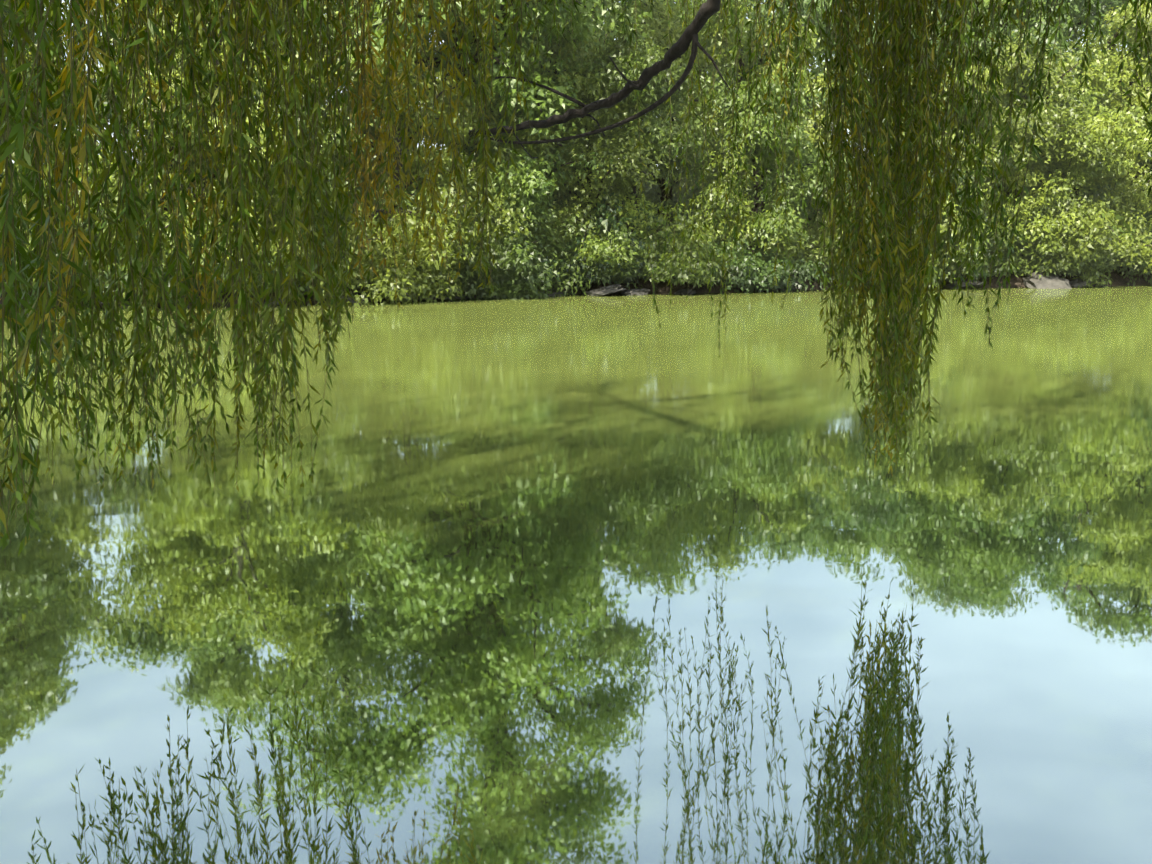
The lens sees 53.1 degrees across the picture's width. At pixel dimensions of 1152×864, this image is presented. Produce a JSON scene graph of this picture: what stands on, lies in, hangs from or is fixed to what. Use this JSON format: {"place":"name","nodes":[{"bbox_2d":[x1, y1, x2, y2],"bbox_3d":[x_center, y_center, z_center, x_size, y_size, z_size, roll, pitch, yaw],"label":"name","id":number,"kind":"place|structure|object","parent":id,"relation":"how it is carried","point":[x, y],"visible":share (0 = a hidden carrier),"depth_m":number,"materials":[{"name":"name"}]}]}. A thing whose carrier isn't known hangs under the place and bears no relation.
{"place":"outdoors","nodes":[
{"label":"outdoors","id":0,"kind":"place"},
{"bbox_2d":[6,0,1128,169],"label":"sky","id":1,"kind":"structure","parent":0,"point":[62,0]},
{"bbox_2d":[0,285,1151,863],"bbox_3d":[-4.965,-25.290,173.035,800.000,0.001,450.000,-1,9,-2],"label":"water","id":2,"kind":"structure","parent":0,"point":[606,579],"depth_m":5.80,"materials":[{"name":"green liquid"}]},
{"bbox_2d":[0,189,1151,308],"bbox_3d":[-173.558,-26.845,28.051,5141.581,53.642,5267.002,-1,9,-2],"label":"ground","id":3,"kind":"structure","parent":0,"point":[1014,281],"depth_m":47.68,"materials":[{"name":"brown soil"}]},
{"bbox_2d":[0,59,62,280],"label":"tree","id":4,"kind":"object","parent":3,"relation":"on","point":[46,167],"depth_m":37.76,"materials":[{"name":"green plant"}]},
{"bbox_2d":[2,1,68,172],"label":"tree","id":5,"kind":"object","parent":3,"relation":"on","point":[30,32],"visible":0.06,"depth_m":45.61,"materials":[{"name":"green plant"}]},
{"bbox_2d":[0,42,102,227],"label":"tree","id":6,"kind":"object","parent":3,"relation":"on","point":[29,135],"visible":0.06,"depth_m":39.81,"materials":[{"name":"green plant"}]},
{"bbox_2d":[0,173,103,296],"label":"shrub","id":7,"kind":"object","parent":3,"relation":"on","point":[23,199],"visible":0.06,"depth_m":37.71,"materials":[{"name":"green plant"}]},
{"bbox_2d":[0,0,110,143],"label":"tree","id":8,"kind":"object","parent":3,"relation":"on","point":[4,18],"visible":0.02,"depth_m":40.33,"materials":[{"name":"green plant"}]},
{"bbox_2d":[1,153,167,302],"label":"shrub","id":9,"kind":"object","parent":3,"relation":"on","point":[112,208],"depth_m":37.30,"materials":[{"name":"green plant"}]},
{"bbox_2d":[100,300,131,308],"bbox_3d":[-15.087,-4.279,38.901,1.360,0.285,2.145,13,2,10],"label":"rock","id":10,"kind":"object","parent":3,"relation":"on","point":[126,305],"visible":0.02,"depth_m":37.97,"materials":[{"name":"grey stone"}]},
{"bbox_2d":[64,208,216,309],"bbox_3d":[-14.905,-5.923,39.600,4.756,4.147,5.742,7,12,40],"label":"shrub","id":11,"kind":"object","parent":3,"relation":"on","point":[124,293],"visible":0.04,"depth_m":37.92,"materials":[{"name":"green plant"}]},
{"bbox_2d":[53,4,261,190],"bbox_3d":[-15.702,-13.554,43.657,9.035,14.948,9.236,2,9,13],"label":"tree","id":12,"kind":"object","parent":3,"relation":"on","point":[105,103],"depth_m":41.44,"materials":[{"name":"green plant"}]},
{"bbox_2d":[82,241,261,303],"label":"shrub","id":13,"kind":"object","parent":3,"relation":"on","point":[122,275],"visible":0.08,"depth_m":37.23,"materials":[{"name":"green plant"}]},
{"bbox_2d":[61,0,336,219],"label":"tree","id":14,"kind":"object","parent":3,"relation":"on","point":[168,150],"visible":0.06,"depth_m":39.19,"materials":[{"name":"green plant"}]},
{"bbox_2d":[62,0,337,284],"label":"tree","id":15,"kind":"object","parent":3,"relation":"on","point":[262,142],"visible":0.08,"depth_m":37.51,"materials":[{"name":"green plant"}]},
{"bbox_2d":[107,0,342,219],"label":"tree","id":16,"kind":"object","parent":3,"relation":"on","point":[329,62],"depth_m":45.82,"materials":[{"name":"green plant"}]},
{"bbox_2d":[162,201,339,294],"bbox_3d":[-11.313,-6.449,39.808,6.721,3.622,7.956,-7,11,-35],"label":"shrub","id":17,"kind":"object","parent":3,"relation":"on","point":[286,266],"visible":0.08,"depth_m":38.14,"materials":[{"name":"green plant"}]},
{"bbox_2d":[259,298,284,305],"bbox_3d":[-10.607,-4.416,39.616,1.332,0.242,0.928,-11,12,12],"label":"rock","id":18,"kind":"object","parent":3,"relation":"on","point":[273,302],"visible":0.15,"depth_m":39.39,"materials":[{"name":"grey stone"}]},
{"bbox_2d":[165,0,491,253],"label":"tree","id":19,"kind":"object","parent":3,"relation":"on","point":[376,218],"visible":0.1,"depth_m":41.08,"materials":[{"name":"green plant"}]},
{"bbox_2d":[250,166,417,307],"bbox_3d":[-8.888,-6.648,39.850,6.745,5.379,4.599,6,11,36],"label":"shrub","id":20,"kind":"object","parent":3,"relation":"on","point":[356,273],"visible":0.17,"depth_m":39.42,"materials":[{"name":"green plant"}]},
{"bbox_2d":[343,296,362,303],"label":"rock","id":21,"kind":"object","parent":3,"relation":"on","point":[349,300],"visible":0.1,"depth_m":40.30,"materials":[{"name":"grey stone"}]},
{"bbox_2d":[311,0,437,208],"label":"tree","id":22,"kind":"object","parent":3,"relation":"on","point":[362,178],"visible":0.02,"depth_m":45.14,"materials":[{"name":"green plant"}]},
{"bbox_2d":[322,213,466,303],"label":"shrub","id":23,"kind":"object","parent":3,"relation":"on","point":[414,283],"visible":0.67,"depth_m":40.73,"materials":[{"name":"green plant"}]},
{"bbox_2d":[323,0,495,252],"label":"tree","id":24,"kind":"object","parent":3,"relation":"on","point":[427,39],"visible":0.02,"depth_m":45.82,"materials":[{"name":"green plant"}]},
{"bbox_2d":[303,37,529,275],"bbox_3d":[-6.257,-10.058,43.106,10.064,8.993,7.691,4,10,27],"label":"tree","id":25,"kind":"object","parent":3,"relation":"on","point":[449,233],"visible":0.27,"depth_m":42.45,"materials":[{"name":"green plant"}]},
{"bbox_2d":[373,215,522,299],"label":"shrub","id":26,"kind":"object","parent":3,"relation":"on","point":[467,275],"visible":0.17,"depth_m":42.73,"materials":[{"name":"green plant"}]},
{"bbox_2d":[445,294,467,298],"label":"rock","id":27,"kind":"object","parent":3,"relation":"on","point":[457,297],"visible":0.31,"depth_m":43.71,"materials":[{"name":"grey stone"}]},
{"bbox_2d":[403,15,527,152],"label":"tree","id":28,"kind":"object","parent":3,"relation":"on","point":[438,75],"depth_m":53.91,"materials":[{"name":"green plant"}]},
{"bbox_2d":[324,0,653,234],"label":"tall tree","id":29,"kind":"object","parent":3,"relation":"on","point":[584,17],"visible":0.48,"depth_m":43.95,"materials":[{"name":"green plant"}]},
{"bbox_2d":[457,187,557,299],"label":"shrub","id":30,"kind":"object","parent":3,"relation":"on","point":[517,287],"visible":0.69,"depth_m":43.63,"materials":[{"name":"green plant"}]},
{"bbox_2d":[436,54,612,238],"bbox_3d":[-3.130,-10.701,46.114,9.137,8.898,7.516,-1,9,-2],"label":"tree","id":31,"kind":"object","parent":3,"relation":"on","point":[529,177],"visible":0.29,"depth_m":45.27,"materials":[{"name":"green plant"}]},
{"bbox_2d":[402,0,652,209],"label":"tree","id":32,"kind":"object","parent":3,"relation":"on","point":[607,115],"visible":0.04,"depth_m":46.34,"materials":[{"name":"green plant"}]},
{"bbox_2d":[540,288,564,295],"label":"rock","id":33,"kind":"object","parent":3,"relation":"on","point":[554,292],"visible":0.23,"depth_m":45.85,"materials":[{"name":"grey stone"}]},
{"bbox_2d":[521,1,610,198],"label":"tree","id":34,"kind":"object","parent":3,"relation":"on","point":[556,53],"visible":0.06,"depth_m":51.23,"materials":[{"name":"green plant"}]},
{"bbox_2d":[492,199,643,295],"bbox_3d":[-0.236,-7.158,46.133,5.742,4.222,6.773,4,10,26],"label":"shrub","id":35,"kind":"object","parent":3,"relation":"on","point":[607,249],"visible":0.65,"depth_m":45.33,"materials":[{"name":"green plant"}]},
{"bbox_2d":[0,0,1151,559],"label":"willow","id":36,"kind":"object","parent":3,"relation":"on","point":[896,298],"visible":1,"depth_m":5.27,"materials":[{"name":"green plant"}]},
{"bbox_2d":[490,30,671,263],"bbox_3d":[-0.272,-11.267,47.246,8.673,9.881,6.191,-1,9,-2],"label":"tree","id":37,"kind":"object","parent":3,"relation":"on","point":[630,170],"visible":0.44,"depth_m":46.20,"materials":[{"name":"green plant"}]},
{"bbox_2d":[25,155,1151,278],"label":"understory","id":38,"kind":"object","parent":3,"relation":"on","point":[654,196],"visible":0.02,"depth_m":50.85,"materials":[{"name":"green plant"}]},
{"bbox_2d":[536,191,657,284],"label":"shrub","id":39,"kind":"object","parent":3,"relation":"on","point":[600,219],"visible":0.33,"depth_m":46.05,"materials":[{"name":"green plant"}]},
{"bbox_2d":[582,284,625,295],"bbox_3d":[0.943,-5.609,46.323,1.574,0.354,2.833,-20,6,-35],"label":"rock","id":40,"kind":"object","parent":3,"relation":"on","point":[608,290],"visible":0.62,"depth_m":45.49,"materials":[{"name":"grey stone"}]},
{"bbox_2d":[565,0,645,181],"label":"tree","id":41,"kind":"object","parent":3,"relation":"on","point":[605,6],"depth_m":60.65,"materials":[{"name":"green plant"}]},
{"bbox_2d":[525,3,718,236],"bbox_3d":[0.791,-11.685,48.651,10.199,11.479,7.506,5,10,31],"label":"tree","id":42,"kind":"object","parent":3,"relation":"on","point":[655,137],"visible":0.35,"depth_m":46.53,"materials":[{"name":"green plant"}]},
{"bbox_2d":[620,288,649,294],"bbox_3d":[2.354,-5.662,46.660,1.307,0.306,1.723,-7,10,10],"label":"rock","id":43,"kind":"object","parent":3,"relation":"on","point":[644,291],"visible":0.67,"depth_m":46.13,"materials":[{"name":"grey stone"}]},
{"bbox_2d":[576,191,721,287],"bbox_3d":[2.985,-7.786,46.673,6.109,3.937,4.923,-1,9,-2],"label":"shrub","id":44,"kind":"object","parent":3,"relation":"on","point":[656,262],"visible":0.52,"depth_m":46.35,"materials":[{"name":"green plant"}]},
{"bbox_2d":[580,0,764,241],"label":"tree","id":45,"kind":"object","parent":3,"relation":"on","point":[657,35],"visible":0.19,"depth_m":53.59,"materials":[{"name":"green plant"}]},
{"bbox_2d":[582,0,775,220],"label":"tree","id":46,"kind":"object","parent":3,"relation":"on","point":[598,44],"depth_m":59.34,"materials":[{"name":"green plant"}]},
{"bbox_2d":[674,288,695,293],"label":"rock","id":47,"kind":"object","parent":3,"relation":"on","point":[684,291],"visible":0.5,"depth_m":46.90,"materials":[{"name":"grey stone"}]},
{"bbox_2d":[592,0,805,174],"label":"tree","id":48,"kind":"object","parent":3,"relation":"on","point":[618,24],"depth_m":68.49,"materials":[{"name":"green plant"}]},
{"bbox_2d":[640,143,770,293],"bbox_3d":[5.240,-8.649,46.658,5.498,6.481,6.160,-1,9,-2],"label":"shrub","id":49,"kind":"object","parent":3,"relation":"on","point":[700,269],"visible":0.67,"depth_m":46.74,"materials":[{"name":"green plant"}]},
{"bbox_2d":[344,241,1073,304],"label":"bank roots","id":50,"kind":"object","parent":3,"relation":"on","point":[635,281],"visible":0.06,"depth_m":46.67,"materials":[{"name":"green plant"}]},
{"bbox_2d":[676,0,752,90],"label":"tree","id":51,"kind":"object","parent":3,"relation":"on","point":[728,17],"visible":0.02,"depth_m":76.20,"materials":[{"name":"green plant"}]},
{"bbox_2d":[659,0,830,246],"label":"tree","id":52,"kind":"object","parent":3,"relation":"on","point":[712,34],"visible":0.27,"depth_m":53.01,"materials":[{"name":"green plant"}]},
{"bbox_2d":[696,235,830,292],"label":"shrub","id":53,"kind":"object","parent":3,"relation":"on","point":[760,280],"visible":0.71,"depth_m":47.31,"materials":[{"name":"green plant"}]},
{"bbox_2d":[686,64,870,259],"bbox_3d":[8.859,-11.139,49.904,8.272,8.680,7.788,-1,9,-2],"label":"tree","id":54,"kind":"object","parent":3,"relation":"on","point":[807,165],"visible":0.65,"depth_m":48.20,"materials":[{"name":"green plant"}]},
{"bbox_2d":[765,285,793,291],"bbox_3d":[8.565,-6.085,48.984,1.485,0.303,1.082,-18,18,-39],"label":"rock","id":55,"kind":"object","parent":3,"relation":"on","point":[792,289],"visible":0.08,"depth_m":48.57,"materials":[{"name":"grey stone"}]},
{"bbox_2d":[701,0,874,197],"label":"tree","id":56,"kind":"object","parent":3,"relation":"on","point":[806,2],"visible":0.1,"depth_m":59.70,"materials":[{"name":"green plant"}]},
{"bbox_2d":[746,0,836,142],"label":"tree","id":57,"kind":"object","parent":3,"relation":"on","point":[814,60],"depth_m":80.23,"materials":[{"name":"green plant"}]},
{"bbox_2d":[755,193,842,278],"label":"shrub","id":58,"kind":"object","parent":3,"relation":"on","point":[807,254],"visible":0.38,"depth_m":49.46,"materials":[{"name":"green plant"}]},
{"bbox_2d":[727,57,892,229],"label":"tree","id":59,"kind":"object","parent":3,"relation":"on","point":[811,130],"visible":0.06,"depth_m":52.54,"materials":[{"name":"green plant"}]},
{"bbox_2d":[820,205,895,288],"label":"shrub","id":60,"kind":"object","parent":3,"relation":"on","point":[857,258],"visible":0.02,"depth_m":49.83,"materials":[{"name":"green plant"}]},
{"bbox_2d":[809,178,955,291],"bbox_3d":[13.835,-8.731,50.500,5.773,5.630,7.048,-8,12,-40],"label":"shrub","id":61,"kind":"object","parent":3,"relation":"on","point":[812,194],"visible":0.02,"depth_m":50.23,"materials":[{"name":"green plant"}]},
{"bbox_2d":[793,16,981,235],"bbox_3d":[13.842,-12.948,51.449,8.362,11.427,8.650,-1,9,-2],"label":"tree","id":62,"kind":"object","parent":3,"relation":"on","point":[824,100],"visible":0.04,"depth_m":51.01,"materials":[{"name":"green plant"}]},
{"bbox_2d":[807,0,985,161],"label":"tree","id":63,"kind":"object","parent":3,"relation":"on","point":[874,14],"visible":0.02,"depth_m":63.40,"materials":[{"name":"green plant"}]},
{"bbox_2d":[846,2,983,153],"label":"tree","id":64,"kind":"object","parent":3,"relation":"on","point":[863,127],"depth_m":69.14,"materials":[{"name":"green plant"}]},
{"bbox_2d":[843,172,999,285],"bbox_3d":[15.357,-8.364,49.667,7.923,5.446,5.888,-7,11,-38],"label":"shrub","id":65,"kind":"object","parent":3,"relation":"on","point":[951,267],"visible":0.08,"depth_m":48.64,"materials":[{"name":"green plant"}]},
{"bbox_2d":[828,0,1021,195],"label":"tree","id":66,"kind":"object","parent":3,"relation":"on","point":[938,22],"depth_m":54.84,"materials":[{"name":"green plant"}]},
{"bbox_2d":[943,280,982,288],"bbox_3d":[16.961,-6.466,50.709,2.273,0.382,1.258,-10,-4,38],"label":"rock","id":67,"kind":"object","parent":3,"relation":"on","point":[953,285],"visible":0.27,"depth_m":50.27,"materials":[{"name":"grey stone"}]},
{"bbox_2d":[917,194,1027,280],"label":"shrub","id":68,"kind":"object","parent":3,"relation":"on","point":[988,254],"visible":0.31,"depth_m":49.56,"materials":[{"name":"green plant"}]},
{"bbox_2d":[891,64,1065,248],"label":"tree","id":69,"kind":"object","parent":3,"relation":"on","point":[1028,177],"visible":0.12,"depth_m":49.52,"materials":[{"name":"green plant"}]},
{"bbox_2d":[952,0,1104,213],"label":"tree","id":70,"kind":"object","parent":3,"relation":"on","point":[1019,3],"visible":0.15,"depth_m":53.47,"materials":[{"name":"green plant"}]},
{"bbox_2d":[984,174,1096,278],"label":"shrub","id":71,"kind":"object","parent":3,"relation":"on","point":[1041,240],"visible":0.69,"depth_m":49.44,"materials":[{"name":"green plant"}]},
{"bbox_2d":[1023,269,1071,288],"bbox_3d":[20.593,-6.482,50.069,1.869,0.783,3.517,0,22,-2],"label":"rock","id":72,"kind":"object","parent":3,"relation":"on","point":[1051,281],"visible":0.46,"depth_m":49.62,"materials":[{"name":"grey stone"}]},
{"bbox_2d":[955,28,1146,258],"bbox_3d":[19.923,-12.601,51.592,7.259,10.365,10.735,-1,9,-2],"label":"tree","id":73,"kind":"object","parent":3,"relation":"on","point":[1028,64],"visible":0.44,"depth_m":49.19,"materials":[{"name":"green plant"}]},
{"bbox_2d":[950,50,1151,238],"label":"tree","id":74,"kind":"object","parent":3,"relation":"on","point":[1075,173],"visible":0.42,"depth_m":50.23,"materials":[{"name":"green plant"}]},
{"bbox_2d":[980,0,1151,195],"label":"tree","id":75,"kind":"object","parent":3,"relation":"on","point":[1071,31],"visible":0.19,"depth_m":54.11,"materials":[{"name":"green plant"}]},
{"bbox_2d":[1038,185,1124,287],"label":"shrub","id":76,"kind":"object","parent":3,"relation":"on","point":[1091,257],"visible":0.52,"depth_m":49.90,"materials":[{"name":"green plant"}]},
{"bbox_2d":[1069,278,1094,287],"bbox_3d":[22.169,-6.550,50.855,1.916,0.481,1.419,-14,7,-43],"label":"rock","id":77,"kind":"object","parent":3,"relation":"on","point":[1075,283],"visible":0.31,"depth_m":50.23,"materials":[{"name":"grey stone"}]},
{"bbox_2d":[1046,195,1151,273],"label":"shrub","id":78,"kind":"object","parent":3,"relation":"on","point":[1127,215],"visible":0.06,"depth_m":50.82,"materials":[{"name":"green plant"}]},
{"bbox_2d":[1058,0,1151,216],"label":"tree","id":79,"kind":"object","parent":3,"relation":"on","point":[1136,193],"visible":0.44,"depth_m":52.90,"materials":[{"name":"green plant"}]},
{"bbox_2d":[1060,1,1151,196],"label":"tree","id":80,"kind":"object","parent":3,"relation":"on","point":[1110,41],"visible":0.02,"depth_m":65.64,"materials":[{"name":"green plant"}]},
{"bbox_2d":[1062,0,1151,171],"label":"tree","id":81,"kind":"object","parent":3,"relation":"on","point":[1096,42],"visible":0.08,"depth_m":61.42,"materials":[{"name":"green plant"}]},
{"bbox_2d":[1072,0,1151,113],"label":"tree","id":82,"kind":"object","parent":3,"relation":"on","point":[1116,64],"visible":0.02,"depth_m":59.26,"materials":[{"name":"green plant"}]},
{"bbox_2d":[1106,213,1151,285],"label":"shrub","id":83,"kind":"object","parent":3,"relation":"on","point":[1130,272],"visible":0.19,"depth_m":52.16,"materials":[{"name":"green plant"}]},
{"bbox_2d":[1125,151,1151,228],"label":"tree","id":84,"kind":"object","parent":3,"relation":"on","point":[1148,214],"visible":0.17,"depth_m":53.82,"materials":[{"name":"green plant"}]}
]}

